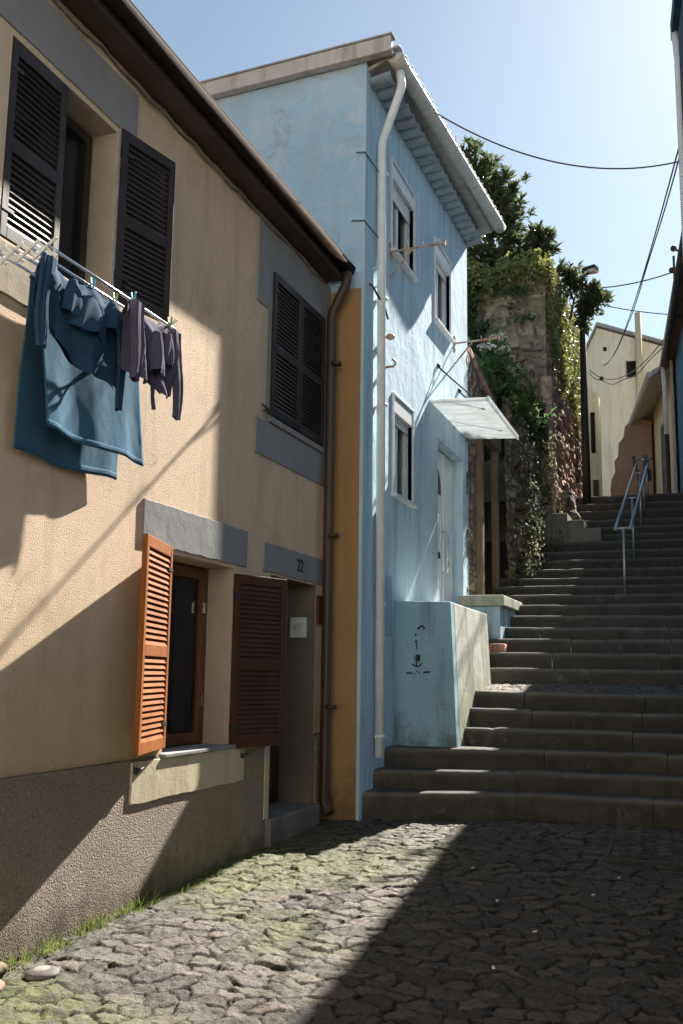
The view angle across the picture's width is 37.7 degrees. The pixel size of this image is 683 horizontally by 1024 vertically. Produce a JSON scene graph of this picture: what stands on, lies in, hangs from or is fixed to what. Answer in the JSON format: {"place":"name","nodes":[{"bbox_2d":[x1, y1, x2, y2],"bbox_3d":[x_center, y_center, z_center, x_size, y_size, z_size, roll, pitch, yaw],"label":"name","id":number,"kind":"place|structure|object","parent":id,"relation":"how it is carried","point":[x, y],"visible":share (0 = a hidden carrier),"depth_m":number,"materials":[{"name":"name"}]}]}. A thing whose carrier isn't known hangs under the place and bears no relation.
{"place":"outdoors","nodes":[
{"label":"outdoors","id":0,"kind":"place"},
{"bbox_2d":[0,816,682,1023],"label":"cobbled street","id":1,"kind":"structure","parent":0,"point":[610,951],"depth_m":5.54,"materials":[{"name":"stone"}]},
{"bbox_2d":[0,980,5,990],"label":"kerb stone","id":2,"kind":"object","parent":1,"relation":"on","point":[2,984],"visible":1,"depth_m":4.77,"materials":[{"name":"stone"}]},
{"bbox_2d":[0,962,7,976],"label":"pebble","id":3,"kind":"object","parent":1,"relation":"on","point":[3,968],"visible":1,"depth_m":4.94,"materials":[{"name":"beige stone"}]},
{"bbox_2d":[24,965,59,980],"bbox_3d":[-1.484,2.287,4.955,0.156,0.061,0.191,-2,-10,19],"label":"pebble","id":4,"kind":"object","parent":1,"relation":"on","point":[43,972],"visible":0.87,"depth_m":4.91,"materials":[{"name":"stone"}]},
{"bbox_2d":[0,839,481,1019],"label":"grass tufts","id":5,"kind":"object","parent":1,"relation":"on","point":[49,948],"visible":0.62,"depth_m":5.80,"materials":[{"name":"green plant"}]},
{"bbox_2d":[199,32,518,820],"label":"blue house","id":6,"kind":"structure","parent":1,"relation":"on","point":[357,146],"depth_m":10.61,"materials":[{"name":"paint"}]},
{"bbox_2d":[390,157,418,283],"bbox_3d":[0.678,-3.331,11.514,0.183,1.109,1.000,-2,-10,19],"label":"window","id":7,"kind":"structure","parent":6,"relation":"in","point":[402,200],"depth_m":11.59,"materials":[{"name":"white wood"}]},
{"bbox_2d":[391,392,417,508],"bbox_3d":[0.651,-0.669,11.111,0.183,1.148,0.861,-2,-10,19],"label":"window","id":8,"kind":"structure","parent":6,"relation":"in","point":[402,419],"depth_m":11.24,"materials":[{"name":"white wood"}]},
{"bbox_2d":[433,236,454,342],"bbox_3d":[1.306,-2.922,13.243,0.183,1.148,0.921,-2,-10,19],"label":"window","id":9,"kind":"structure","parent":6,"relation":"in","point":[441,266],"depth_m":13.43,"materials":[{"name":"white wood"}]},
{"bbox_2d":[438,451,452,601],"bbox_3d":[1.328,0.310,13.191,0.134,2.257,1.386,-2,-10,19],"label":"door","id":10,"kind":"structure","parent":6,"relation":"in","point":[445,572],"depth_m":13.40,"materials":[{"name":"blue paint"}]},
{"bbox_2d":[435,112,676,169],"bbox_3d":[2.732,-4.317,11.841,3.541,0.470,0.018,3,-9,-13],"label":"overhead cable","id":11,"kind":"object","parent":6,"relation":"attached to","point":[547,159],"visible":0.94,"depth_m":11.72,"materials":[{"name":"rubber"}]},
{"bbox_2d":[603,835,682,866],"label":"manhole cover","id":12,"kind":"object","parent":1,"relation":"on","point":[627,849],"visible":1,"depth_m":7.78,"materials":[{"name":"black metal"}]},
{"bbox_2d":[131,0,681,679],"label":"sky","id":13,"kind":"structure","parent":0,"point":[591,83],"materials":[{"name":"blue"}]},
{"bbox_2d":[484,502,508,594],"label":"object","id":14,"kind":"structure","parent":0,"point":[504,566],"depth_m":85.79,"materials":[{"name":"brown wood"}]},
{"bbox_2d":[467,268,582,541],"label":"ruin tower","id":15,"kind":"structure","parent":14,"relation":"on","point":[528,341],"depth_m":18.93,"materials":[{"name":"stone"}]},
{"bbox_2d":[467,263,548,459],"bbox_3d":[2.456,-2.782,18.865,2.885,3.768,0.328,-2,-10,19],"label":"dark ivy","id":16,"kind":"object","parent":15,"relation":"attached to","point":[472,326],"visible":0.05,"depth_m":18.84,"materials":[{"name":"green plant"}]},
{"bbox_2d":[454,135,562,277],"bbox_3d":[3.178,-6.042,20.267,2.618,3.759,1.898,-2,-10,19],"label":"evergreen tree","id":17,"kind":"object","parent":15,"relation":"on","point":[505,199],"visible":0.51,"depth_m":19.98,"materials":[{"name":"green plant"}]},
{"bbox_2d":[467,241,555,302],"bbox_3d":[2.702,-4.439,19.261,2.807,1.171,0.836,-2,-10,19],"label":"fringe ivy","id":18,"kind":"object","parent":15,"relation":"attached to","point":[534,260],"visible":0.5,"depth_m":18.87,"materials":[{"name":"green plant"}]},
{"bbox_2d":[543,256,580,437],"bbox_3d":[4.619,-3.078,20.464,0.305,2.841,4.571,-3,-10,21],"label":"hanging ivy","id":19,"kind":"object","parent":15,"relation":"attached to","point":[565,329],"visible":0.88,"depth_m":19.94,"materials":[{"name":"green plant"}]},
{"bbox_2d":[556,257,614,336],"bbox_3d":[4.850,-4.272,20.027,1.281,1.709,1.162,-2,-10,19],"label":"evergreen sapling","id":20,"kind":"object","parent":15,"relation":"on","point":[595,294],"visible":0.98,"depth_m":19.84,"materials":[{"name":"green plant"}]},
{"bbox_2d":[588,388,602,496],"bbox_3d":[7.309,-1.372,29.052,0.450,4.800,0.530,-2,-10,19],"label":"yellow annex","id":21,"kind":"object","parent":14,"relation":"on","point":[595,441],"visible":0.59,"depth_m":28.91,"materials":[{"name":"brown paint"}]},
{"bbox_2d":[590,412,595,452],"bbox_3d":[7.284,-2.300,28.958,0.120,1.200,0.050,-2,-10,19],"label":"window","id":22,"kind":"structure","parent":21,"relation":"in","point":[592,414],"depth_m":28.93,"materials":[{"name":"black glass"}]},
{"bbox_2d":[593,480,598,496],"bbox_3d":[7.295,-0.426,28.641,0.160,1.000,0.050,-2,-10,19],"label":"door","id":23,"kind":"structure","parent":21,"relation":"in","point":[595,482],"depth_m":28.66,"materials":[{"name":"brown wood"}]},
{"bbox_2d":[586,312,662,495],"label":"gable house","id":24,"kind":"structure","parent":14,"relation":"on","point":[636,349],"depth_m":33.87,"materials":[{"name":"paint"}]},
{"bbox_2d":[626,361,635,377],"bbox_3d":[9.821,-4.836,33.858,0.350,0.600,0.090,-2,-10,19],"label":"window","id":25,"kind":"structure","parent":24,"relation":"in","point":[630,365],"depth_m":33.84,"materials":[{"name":"black glass"}]},
{"bbox_2d":[604,150,678,365],"bbox_3d":[6.113,-4.331,21.817,0.069,5.408,24.767,-1,-9,13],"label":"overhead cable","id":26,"kind":"object","parent":24,"relation":"attached to","point":[646,265],"visible":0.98,"depth_m":13.04,"materials":[{"name":"rubber"}]},
{"bbox_2d":[610,418,654,495],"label":"brown ruin wall","id":27,"kind":"structure","parent":14,"relation":"on","point":[637,440],"depth_m":27.01,"materials":[{"name":"paint"}]},
{"bbox_2d":[622,366,677,493],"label":"yellow house","id":28,"kind":"structure","parent":14,"relation":"on","point":[648,405],"depth_m":25.28,"materials":[{"name":"white paint"}]},
{"bbox_2d":[660,422,665,492],"bbox_3d":[8.045,-1.215,24.956,0.123,2.000,0.806,-2,-10,19],"label":"door","id":29,"kind":"structure","parent":28,"relation":"in","point":[662,427],"depth_m":25.04,"materials":[{"name":"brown wood"}]},
{"bbox_2d":[658,230,682,492],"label":"blue house","id":30,"kind":"structure","parent":14,"relation":"on","point":[671,358],"depth_m":21.20,"materials":[{"name":"paint"}]},
{"bbox_2d":[589,340,662,384],"bbox_3d":[7.744,-4.384,27.496,0.026,3.160,13.290,0,-9,6],"label":"overhead cable","id":31,"kind":"object","parent":30,"relation":"attached to","point":[632,371],"visible":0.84,"depth_m":25.87,"materials":[{"name":"rubber"}]},
{"bbox_2d":[362,493,682,828],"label":"stone staircase","id":32,"kind":"structure","parent":0,"point":[555,731],"depth_m":10.73,"materials":[{"name":"stone"}]},
{"bbox_2d":[394,601,490,746],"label":"parapet wall","id":33,"kind":"structure","parent":32,"relation":"on","point":[441,664],"depth_m":10.40,"materials":[{"name":"blue paint"}]},
{"bbox_2d":[458,595,523,638],"bbox_3d":[2.222,1.820,14.422,0.640,1.080,2.140,-2,-10,19],"label":"entrance landing","id":34,"kind":"object","parent":32,"relation":"on","point":[499,610],"visible":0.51,"depth_m":13.51,"materials":[{"name":"blue paint"}]},
{"bbox_2d":[489,644,507,651],"bbox_3d":[2.043,1.886,13.157,0.260,0.300,0.310,-2,-10,19],"label":"brick step","id":35,"kind":"object","parent":32,"relation":"on","point":[498,647],"visible":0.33,"depth_m":13.02,"materials":[{"name":"brick"}]},
{"bbox_2d":[466,347,552,594],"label":"ruined wall","id":36,"kind":"structure","parent":32,"relation":"on","point":[515,465],"depth_m":15.90,"materials":[{"name":"brown stone"}]},
{"bbox_2d":[474,325,557,449],"bbox_3d":[2.937,-2.067,17.034,1.041,1.909,2.853,-5,-11,33],"label":"flowering shrub","id":37,"kind":"object","parent":36,"relation":"on","point":[494,371],"visible":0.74,"depth_m":16.81,"materials":[{"name":"green plant"}]},
{"bbox_2d":[506,413,563,578],"bbox_3d":[3.265,-0.153,16.953,0.495,2.959,2.391,-4,-10,28],"label":"creeper","id":38,"kind":"object","parent":36,"relation":"attached to","point":[526,556],"visible":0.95,"depth_m":16.65,"materials":[{"name":"green plant"}]},
{"bbox_2d":[540,505,604,542],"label":"side steps","id":39,"kind":"structure","parent":32,"relation":"on","point":[570,529],"depth_m":17.63,"materials":[{"name":"concrete"}]},
{"bbox_2d":[579,264,598,503],"bbox_3d":[5.007,-2.593,20.210,0.269,4.919,0.525,7,-11,-35],"label":"street lamp","id":40,"kind":"object","parent":32,"relation":"on","point":[585,441],"visible":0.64,"depth_m":20.23,"materials":[{"name":"black metal"}]},
{"bbox_2d":[603,273,670,287],"bbox_3d":[5.726,-4.624,19.906,0.024,0.268,2.204,9,-13,-43],"label":"overhead cable","id":41,"kind":"object","parent":40,"relation":"attached to","point":[637,282],"visible":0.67,"depth_m":19.75,"materials":[{"name":"rubber"}]},
{"bbox_2d":[602,305,680,315],"bbox_3d":[5.767,-4.098,20.019,2.018,0.766,0.020,-6,-11,36],"label":"overhead cable","id":42,"kind":"object","parent":40,"relation":"attached to","point":[637,311],"visible":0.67,"depth_m":19.89,"materials":[{"name":"rubber"}]},
{"bbox_2d":[614,455,651,594],"bbox_3d":[5.110,0.048,17.290,0.307,3.216,5.638,-3,-10,20],"label":"handrail","id":43,"kind":"object","parent":32,"relation":"on","point":[646,473],"visible":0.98,"depth_m":16.45,"materials":[{"name":"metal"}]},
{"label":"lower street","id":44,"kind":"structure","parent":0,"visible":0},
{"bbox_2d":[0,0,355,963],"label":"beige house","id":45,"kind":"structure","parent":44,"relation":"on","point":[166,706],"depth_m":6.67,"materials":[{"name":"paint"}]},
{"bbox_2d":[17,77,92,284],"bbox_3d":[-1.813,-1.943,5.922,0.060,1.120,1.010,-2,-10,19],"label":"window","id":46,"kind":"structure","parent":45,"relation":"in","point":[85,141],"depth_m":6.34,"materials":[{"name":"brown wood"}]},
{"bbox_2d":[0,236,177,328],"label":"clothes airer","id":47,"kind":"object","parent":45,"relation":"attached to","point":[161,322],"visible":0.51,"depth_m":5.17,"materials":[{"name":"metal"}]},
{"bbox_2d":[13,272,143,479],"bbox_3d":[-1.467,-0.729,5.802,0.160,0.998,1.125,-2,-10,19],"label":"bath towel","id":48,"kind":"object","parent":47,"relation":"hanging from","point":[68,416],"visible":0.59,"depth_m":5.61,"materials":[{"name":"blue fabric"}]},
{"bbox_2d":[33,252,125,410],"bbox_3d":[-1.394,-0.943,5.376,0.158,0.638,0.858,-2,-10,19],"label":"sweatshirt","id":49,"kind":"object","parent":47,"relation":"hanging from","point":[84,323],"visible":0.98,"depth_m":5.33,"materials":[{"name":"blue fabric"}]},
{"bbox_2d":[90,277,95,290],"bbox_3d":[-1.378,-1.262,5.539,0.033,0.080,0.016,-2,-10,19],"label":"clothes peg","id":50,"kind":"object","parent":47,"relation":"attached to","point":[93,284],"visible":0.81,"depth_m":5.53,"materials":[{"name":"teal plastic"}]},
{"bbox_2d":[113,292,117,303],"bbox_3d":[-1.301,-1.226,5.753,0.033,0.080,0.016,-2,-10,19],"label":"clothes peg","id":51,"kind":"object","parent":47,"relation":"attached to","point":[115,299],"visible":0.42,"depth_m":5.75,"materials":[{"name":"plastic"}]},
{"bbox_2d":[130,292,136,298],"bbox_3d":[-1.197,-1.226,5.747,0.033,0.080,0.016,-2,-10,19],"label":"clothes peg","id":52,"kind":"object","parent":47,"relation":"attached to","point":[134,297],"visible":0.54,"depth_m":5.75,"materials":[{"name":"teal plastic"}]},
{"bbox_2d":[117,299,182,420],"bbox_3d":[-1.108,-0.890,5.915,0.150,0.573,0.630,-2,-10,19],"label":"long sleeved shirt","id":53,"kind":"object","parent":47,"relation":"hanging from","point":[151,354],"visible":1,"depth_m":5.84,"materials":[{"name":"fabric"}]},
{"bbox_2d":[167,316,172,327],"bbox_3d":[-1.054,-1.160,6.142,0.033,0.080,0.016,-2,-10,19],"label":"clothes peg","id":54,"kind":"object","parent":47,"relation":"attached to","point":[170,322],"visible":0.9,"depth_m":6.14,"materials":[{"name":"plastic"}]},
{"bbox_2d":[165,562,207,746],"bbox_3d":[-1.234,1.032,7.288,0.080,1.320,0.980,-2,-10,19],"label":"window","id":55,"kind":"structure","parent":45,"relation":"in","point":[200,575],"depth_m":7.65,"materials":[{"name":"brown wood"}]},
{"bbox_2d":[269,745,278,803],"bbox_3d":[-0.750,1.614,8.905,0.050,1.980,1.030,-2,-10,19],"label":"door","id":56,"kind":"structure","parent":45,"relation":"in","point":[274,750],"depth_m":9.12,"materials":[{"name":"brown wood"}]},
{"label":"ground","id":57,"kind":"structure","parent":0,"visible":0},
{"bbox_2d":[670,0,682,249],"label":"slate blue house","id":58,"kind":"structure","parent":57,"relation":"on","point":[676,26],"depth_m":9.34,"materials":[{"name":"paint"}]}
]}

